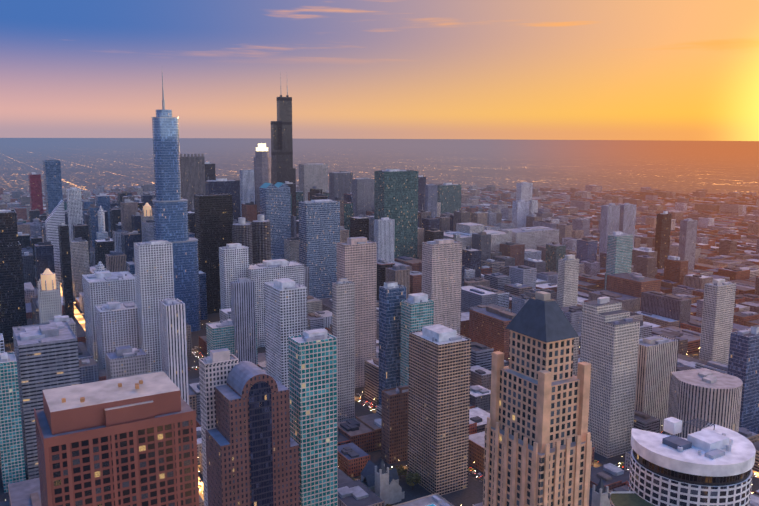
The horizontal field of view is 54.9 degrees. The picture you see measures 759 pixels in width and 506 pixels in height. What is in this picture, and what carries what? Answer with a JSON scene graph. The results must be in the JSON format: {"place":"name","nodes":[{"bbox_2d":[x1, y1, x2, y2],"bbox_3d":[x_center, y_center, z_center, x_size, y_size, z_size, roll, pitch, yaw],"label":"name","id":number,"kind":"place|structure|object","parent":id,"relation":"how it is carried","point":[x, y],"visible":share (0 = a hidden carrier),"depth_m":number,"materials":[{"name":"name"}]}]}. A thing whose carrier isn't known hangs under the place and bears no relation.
{"place":"outdoors","nodes":[
{"label":"outdoors","id":0,"kind":"place"},
{"bbox_2d":[271,87,295,184],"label":"skyscraper","id":1,"kind":"structure","parent":0,"point":[283,170],"depth_m":2454.69,"materials":[{"name":"metal"}]},
{"bbox_2d":[0,138,758,500],"bbox_3d":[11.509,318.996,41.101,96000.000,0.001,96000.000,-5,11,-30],"label":"city ground","id":2,"kind":"structure","parent":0,"point":[88,164],"depth_m":8728.43,"materials":[{"name":"grey"}]},
{"bbox_2d":[0,333,4,352],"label":"skyscraper","id":3,"kind":"structure","parent":2,"relation":"on","point":[2,349],"depth_m":805.84,"materials":[{"name":"white concrete"}]},
{"bbox_2d":[0,209,18,332],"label":"dark tower","id":4,"kind":"structure","parent":2,"relation":"on","point":[8,229],"depth_m":1109.24,"materials":[{"name":"black glass"}]},
{"bbox_2d":[0,352,25,492],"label":"high-rise building","id":5,"kind":"structure","parent":2,"relation":"on","point":[12,456],"depth_m":654.42,"materials":[{"name":"teal glass"}]},
{"bbox_2d":[0,241,26,342],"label":"dark tower","id":6,"kind":"structure","parent":2,"relation":"on","point":[12,305],"depth_m":1121.78,"materials":[{"name":"black glass"}]},
{"bbox_2d":[28,172,43,214],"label":"red tower","id":7,"kind":"structure","parent":2,"relation":"on","point":[35,191],"depth_m":2417.87,"materials":[{"name":"red"}]},
{"bbox_2d":[12,321,79,479],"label":"high-rise building","id":8,"kind":"structure","parent":2,"relation":"on","point":[46,355],"depth_m":678.57,"materials":[{"name":"grey concrete"}]},
{"bbox_2d":[37,268,61,323],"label":"skyscraper","id":9,"kind":"structure","parent":2,"relation":"on","point":[49,295],"depth_m":978.25,"materials":[{"name":"grey concrete"}]},
{"bbox_2d":[43,160,62,217],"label":"blue glass tower","id":10,"kind":"structure","parent":2,"relation":"on","point":[53,183],"depth_m":1633.03,"materials":[{"name":"blue glass"}]},
{"bbox_2d":[45,199,64,282],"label":"skyscraper","id":11,"kind":"structure","parent":2,"relation":"on","point":[55,219],"depth_m":1566.32,"materials":[{"name":"grey glass"}]},
{"bbox_2d":[58,222,74,321],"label":"slim dark tower","id":12,"kind":"structure","parent":2,"relation":"on","point":[65,264],"depth_m":1201.30,"materials":[{"name":"black glass"}]},
{"bbox_2d":[66,187,83,240],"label":"white grid tower","id":13,"kind":"structure","parent":2,"relation":"on","point":[74,205],"depth_m":1769.31,"materials":[{"name":"white concrete"}]},
{"bbox_2d":[94,261,105,273],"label":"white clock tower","id":14,"kind":"structure","parent":2,"relation":"on","point":[100,266],"depth_m":1113.97,"materials":[{"name":"white stone"}]},
{"bbox_2d":[96,206,107,239],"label":"skyscraper","id":15,"kind":"structure","parent":2,"relation":"on","point":[102,234],"depth_m":1649.97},
{"bbox_2d":[82,270,136,359],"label":"apartment building","id":16,"kind":"structure","parent":2,"relation":"on","point":[101,287],"depth_m":1051.09,"materials":[{"name":"grey concrete"}]},
{"bbox_2d":[34,371,198,505],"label":"high-rise building","id":17,"kind":"structure","parent":2,"relation":"on","point":[128,441],"depth_m":256.65,"materials":[{"name":"brick"}]},
{"bbox_2d":[95,301,139,368],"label":"apartment building","id":18,"kind":"structure","parent":2,"relation":"on","point":[117,323],"depth_m":959.45,"materials":[{"name":"grey concrete"}]},
{"bbox_2d":[105,345,147,379],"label":"building","id":19,"kind":"structure","parent":2,"relation":"on","point":[124,361],"depth_m":748.89,"materials":[{"name":"grey concrete"}]},
{"bbox_2d":[141,202,152,230],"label":"tower top","id":20,"kind":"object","parent":2,"relation":"on","point":[147,212],"depth_m":1721.77,"materials":[{"name":"beige stone"}]},
{"bbox_2d":[134,240,174,372],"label":"white slab apartments","id":21,"kind":"structure","parent":2,"relation":"on","point":[154,272],"depth_m":952.24,"materials":[{"name":"white concrete"}]},
{"bbox_2d":[159,298,188,404],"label":"skyscraper","id":22,"kind":"structure","parent":2,"relation":"on","point":[173,339],"depth_m":741.38,"materials":[{"name":"white concrete"}]},
{"bbox_2d":[151,73,200,331],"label":"skyscraper","id":23,"kind":"structure","parent":2,"relation":"on","point":[170,212],"depth_m":1157.36,"materials":[{"name":"glass"}]},
{"bbox_2d":[180,156,205,211],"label":"skyscraper","id":24,"kind":"structure","parent":2,"relation":"on","point":[192,171],"depth_m":1809.63,"materials":[{"name":"grey concrete"}]},
{"bbox_2d":[180,154,203,157],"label":"rooftop parapet","id":25,"kind":"structure","parent":24,"relation":"attached to","point":[195,155],"depth_m":1800.96,"materials":[{"name":"grey concrete"}]},
{"bbox_2d":[205,162,215,180],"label":"dark tower","id":26,"kind":"structure","parent":2,"relation":"on","point":[210,173],"depth_m":2287.12,"materials":[{"name":"grey"}]},
{"bbox_2d":[194,193,232,313],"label":"skyscraper","id":27,"kind":"structure","parent":2,"relation":"on","point":[213,220],"depth_m":1301.93,"materials":[{"name":"black glass"}]},
{"bbox_2d":[199,348,238,505],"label":"building","id":28,"kind":"structure","parent":2,"relation":"on","point":[216,366],"depth_m":450.18,"materials":[{"name":"grey concrete"}]},
{"bbox_2d":[205,178,239,219],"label":"skyscraper","id":29,"kind":"structure","parent":2,"relation":"on","point":[221,186],"depth_m":1985.55,"materials":[{"name":"grey concrete"}]},
{"bbox_2d":[206,319,257,365],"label":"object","id":30,"kind":"structure","parent":2,"relation":"on","point":[220,334],"depth_m":923.90,"materials":[{"name":"glass"}]},
{"bbox_2d":[219,243,248,308],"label":"high-rise building","id":31,"kind":"structure","parent":2,"relation":"on","point":[233,261],"depth_m":1097.43,"materials":[{"name":"grey concrete"}]},
{"bbox_2d":[232,217,252,263],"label":"high-rise building","id":32,"kind":"structure","parent":2,"relation":"on","point":[242,232],"depth_m":1226.52,"materials":[{"name":"grey concrete"}]},
{"bbox_2d":[230,277,256,364],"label":"grey tower","id":33,"kind":"structure","parent":2,"relation":"on","point":[243,316],"depth_m":927.78,"materials":[{"name":"grey concrete"}]},
{"bbox_2d":[239,170,254,216],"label":"skyscraper","id":34,"kind":"structure","parent":2,"relation":"on","point":[247,188],"depth_m":1785.57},
{"bbox_2d":[205,361,299,505],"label":"high-rise building","id":35,"kind":"structure","parent":2,"relation":"on","point":[252,452],"depth_m":439.46,"materials":[{"name":"stone"}]},
{"bbox_2d":[251,214,270,263],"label":"high-rise building","id":36,"kind":"structure","parent":2,"relation":"on","point":[261,241],"depth_m":1272.78,"materials":[{"name":"grey concrete"}]},
{"bbox_2d":[254,143,270,211],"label":"skyscraper","id":37,"kind":"structure","parent":2,"relation":"on","point":[262,167],"depth_m":2047.34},
{"bbox_2d":[259,182,290,259],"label":"gabled glass tower","id":38,"kind":"structure","parent":2,"relation":"on","point":[275,204],"depth_m":1714.01,"materials":[{"name":"blue glass"}]},
{"bbox_2d":[247,259,303,346],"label":"apartment building","id":39,"kind":"structure","parent":2,"relation":"on","point":[262,273],"depth_m":1110.10,"materials":[{"name":"grey concrete"}]},
{"bbox_2d":[264,278,306,388],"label":"white grid tower","id":40,"kind":"structure","parent":2,"relation":"on","point":[285,299],"depth_m":820.29,"materials":[{"name":"white concrete"}]},
{"bbox_2d":[288,328,337,505],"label":"high-rise building","id":41,"kind":"structure","parent":2,"relation":"on","point":[312,354],"depth_m":474.44,"materials":[{"name":"teal glass"}]},
{"bbox_2d":[299,163,327,200],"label":"skyscraper","id":42,"kind":"structure","parent":2,"relation":"on","point":[311,175],"depth_m":2571.47,"materials":[{"name":"grey concrete"}]},
{"bbox_2d":[298,199,339,298],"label":"skyscraper","id":43,"kind":"structure","parent":2,"relation":"on","point":[319,229],"depth_m":1360.55,"materials":[{"name":"blue glass"}]},
{"bbox_2d":[329,171,352,199],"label":"building","id":44,"kind":"structure","parent":2,"relation":"on","point":[340,184],"depth_m":2282.50,"materials":[{"name":"grey concrete"}]},
{"bbox_2d":[332,278,354,421],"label":"white tower","id":45,"kind":"structure","parent":2,"relation":"on","point":[343,310],"depth_m":803.13,"materials":[{"name":"grey concrete"}]},
{"bbox_2d":[337,237,376,387],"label":"skyscraper","id":46,"kind":"structure","parent":2,"relation":"on","point":[357,260],"depth_m":922.56,"materials":[{"name":"grey concrete"}]},
{"bbox_2d":[352,177,373,216],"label":"tower","id":47,"kind":"structure","parent":2,"relation":"on","point":[363,195],"depth_m":2004.29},
{"bbox_2d":[0,181,758,505],"bbox_3d":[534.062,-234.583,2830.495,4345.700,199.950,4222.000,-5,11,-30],"label":"city buildings","id":48,"kind":"structure","parent":2,"relation":"on","point":[504,285],"depth_m":1519.60,"materials":[{"name":"brick"}]},
{"bbox_2d":[0,284,758,505],"bbox_3d":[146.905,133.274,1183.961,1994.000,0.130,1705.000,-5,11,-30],"label":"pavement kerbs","id":49,"kind":"structure","parent":2,"relation":"on","point":[471,494],"depth_m":717.91,"materials":[{"name":"grey concrete"}]},
{"bbox_2d":[5,324,752,499],"bbox_3d":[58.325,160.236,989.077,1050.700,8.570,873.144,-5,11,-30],"label":"street lamps","id":50,"kind":"object","parent":49,"relation":"on","point":[372,404],"depth_m":706.26,"materials":[{"name":"black metal"}]},
{"bbox_2d":[350,400,420,505],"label":"trees","id":51,"kind":"object","parent":49,"relation":"on","point":[411,478],"visible":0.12,"depth_m":666.48,"materials":[{"name":"green plant"}]},
{"bbox_2d":[360,460,404,504],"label":"church","id":52,"kind":"structure","parent":2,"relation":"on","point":[381,482],"depth_m":642.56,"materials":[{"name":"stone"}]},
{"bbox_2d":[374,217,393,262],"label":"skyscraper","id":53,"kind":"structure","parent":2,"relation":"on","point":[384,234],"depth_m":1469.17,"materials":[{"name":"white concrete"}]},
{"bbox_2d":[9,310,758,494],"bbox_3d":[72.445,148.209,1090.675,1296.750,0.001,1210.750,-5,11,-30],"label":"road markings","id":54,"kind":"object","parent":2,"relation":"on","point":[355,398],"visible":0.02,"depth_m":913.24,"materials":[{"name":"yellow paint"}]},
{"bbox_2d":[379,281,405,404],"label":"skyscraper","id":55,"kind":"structure","parent":2,"relation":"on","point":[392,294],"depth_m":816.43,"materials":[{"name":"blue glass"}]},
{"bbox_2d":[381,382,408,464],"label":"high-rise building","id":56,"kind":"structure","parent":2,"relation":"on","point":[394,432],"depth_m":719.97,"materials":[{"name":"brown brick"}]},
{"bbox_2d":[374,169,417,258],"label":"skyscraper","id":57,"kind":"structure","parent":2,"relation":"on","point":[396,195],"depth_m":1625.41,"materials":[{"name":"teal glass"}]},
{"bbox_2d":[400,293,433,385],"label":"tower","id":58,"kind":"structure","parent":2,"relation":"on","point":[417,309],"depth_m":799.71,"materials":[{"name":"teal glass"}]},
{"bbox_2d":[418,175,425,210],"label":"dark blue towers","id":59,"kind":"structure","parent":2,"relation":"on","point":[421,188],"depth_m":2338.37,"materials":[{"name":"concrete"}]},
{"bbox_2d":[393,493,453,505],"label":"building roof","id":60,"kind":"structure","parent":2,"relation":"on","point":[436,499],"depth_m":594.06,"materials":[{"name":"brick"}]},
{"bbox_2d":[97,352,756,493],"bbox_3d":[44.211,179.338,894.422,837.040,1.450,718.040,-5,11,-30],"label":"street lights","id":61,"kind":"object","parent":2,"relation":"on","point":[469,467],"visible":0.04,"depth_m":722.93,"materials":[{"name":"paint"}]},
{"bbox_2d":[425,184,437,217],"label":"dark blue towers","id":62,"kind":"structure","parent":2,"relation":"on","point":[431,198],"depth_m":2184.88,"materials":[{"name":"concrete"}]},
{"bbox_2d":[408,324,470,495],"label":"tan tower","id":63,"kind":"structure","parent":2,"relation":"on","point":[439,395],"depth_m":656.41,"materials":[{"name":"beige concrete"}]},
{"bbox_2d":[422,238,461,334],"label":"skyscraper","id":64,"kind":"structure","parent":2,"relation":"on","point":[441,272],"depth_m":1027.54,"materials":[{"name":"grey concrete"}]},
{"bbox_2d":[437,183,460,213],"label":"office building","id":65,"kind":"structure","parent":2,"relation":"on","point":[449,196],"depth_m":2482.06,"materials":[{"name":"glass"}]},
{"bbox_2d":[439,222,511,251],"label":"building","id":66,"kind":"structure","parent":2,"relation":"on","point":[463,233],"depth_m":1771.84,"materials":[{"name":"grey concrete"}]},
{"bbox_2d":[512,199,528,227],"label":"skyscraper","id":67,"kind":"structure","parent":2,"relation":"on","point":[520,210],"depth_m":2434.36,"materials":[{"name":"grey concrete"}]},
{"bbox_2d":[516,182,532,200],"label":"skyscraper","id":68,"kind":"structure","parent":2,"relation":"on","point":[524,190],"depth_m":3054.28,"materials":[{"name":"grey concrete"}]},
{"bbox_2d":[498,226,558,249],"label":"building","id":69,"kind":"structure","parent":2,"relation":"on","point":[532,237],"depth_m":1867.38,"materials":[{"name":"grey concrete"}]},
{"bbox_2d":[529,200,537,215],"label":"building","id":70,"kind":"structure","parent":2,"relation":"on","point":[533,206],"depth_m":2440.46,"materials":[{"name":"grey concrete"}]},
{"bbox_2d":[483,291,591,505],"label":"skyscraper","id":71,"kind":"structure","parent":2,"relation":"on","point":[538,447],"depth_m":318.43,"materials":[{"name":"stone"}]},
{"bbox_2d":[557,254,578,306],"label":"building","id":72,"kind":"structure","parent":2,"relation":"on","point":[567,280],"depth_m":1239.54,"materials":[{"name":"grey concrete"}]},
{"bbox_2d":[572,335,578,375],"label":"building","id":73,"kind":"structure","parent":2,"relation":"on","point":[575,355],"depth_m":813.66,"materials":[{"name":"grey concrete"}]},
{"bbox_2d":[589,478,609,505],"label":"church","id":74,"kind":"structure","parent":2,"relation":"on","point":[598,494],"depth_m":595.13,"materials":[{"name":"stone"}]},
{"bbox_2d":[598,203,620,261],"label":"skyscraper","id":75,"kind":"structure","parent":2,"relation":"on","point":[610,219],"depth_m":1806.91,"materials":[{"name":"grey concrete"}]},
{"bbox_2d":[580,296,639,457],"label":"high-rise building","id":76,"kind":"structure","parent":2,"relation":"on","point":[610,330],"depth_m":736.08,"materials":[{"name":"grey concrete"}]},
{"bbox_2d":[605,231,632,289],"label":"building","id":77,"kind":"structure","parent":2,"relation":"on","point":[619,252],"depth_m":1406.63,"materials":[{"name":"grey concrete"}]},
{"bbox_2d":[619,203,635,249],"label":"skyscraper","id":78,"kind":"structure","parent":2,"relation":"on","point":[627,218],"depth_m":1826.82,"materials":[{"name":"grey concrete"}]},
{"bbox_2d":[635,332,678,431],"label":"high-rise building","id":79,"kind":"structure","parent":2,"relation":"on","point":[657,360],"depth_m":786.22,"materials":[{"name":"grey concrete"}]},
{"bbox_2d":[654,211,671,268],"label":"dark slim tower","id":80,"kind":"structure","parent":2,"relation":"on","point":[662,233],"depth_m":1701.01,"materials":[{"name":"brown concrete"}]},
{"bbox_2d":[610,417,755,505],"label":"round building","id":81,"kind":"structure","parent":2,"relation":"on","point":[709,464],"depth_m":335.55,"materials":[{"name":"white concrete"}]},
{"bbox_2d":[678,218,697,269],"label":"grey tower","id":82,"kind":"structure","parent":2,"relation":"on","point":[687,240],"depth_m":1745.38,"materials":[{"name":"grey concrete"}]},
{"bbox_2d":[666,368,742,437],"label":"round building","id":83,"kind":"structure","parent":2,"relation":"on","point":[710,396],"depth_m":683.15,"materials":[{"name":"grey concrete"}]},
{"bbox_2d":[699,279,735,364],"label":"white tower","id":84,"kind":"structure","parent":2,"relation":"on","point":[718,312],"depth_m":999.67,"materials":[{"name":"white concrete"}]},
{"bbox_2d":[727,325,758,433],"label":"high-rise building","id":85,"kind":"structure","parent":2,"relation":"on","point":[743,362],"depth_m":778.94,"materials":[{"name":"glass"}]},
{"bbox_2d":[0,0,758,140],"label":"sky","id":86,"kind":"structure","parent":0,"point":[673,70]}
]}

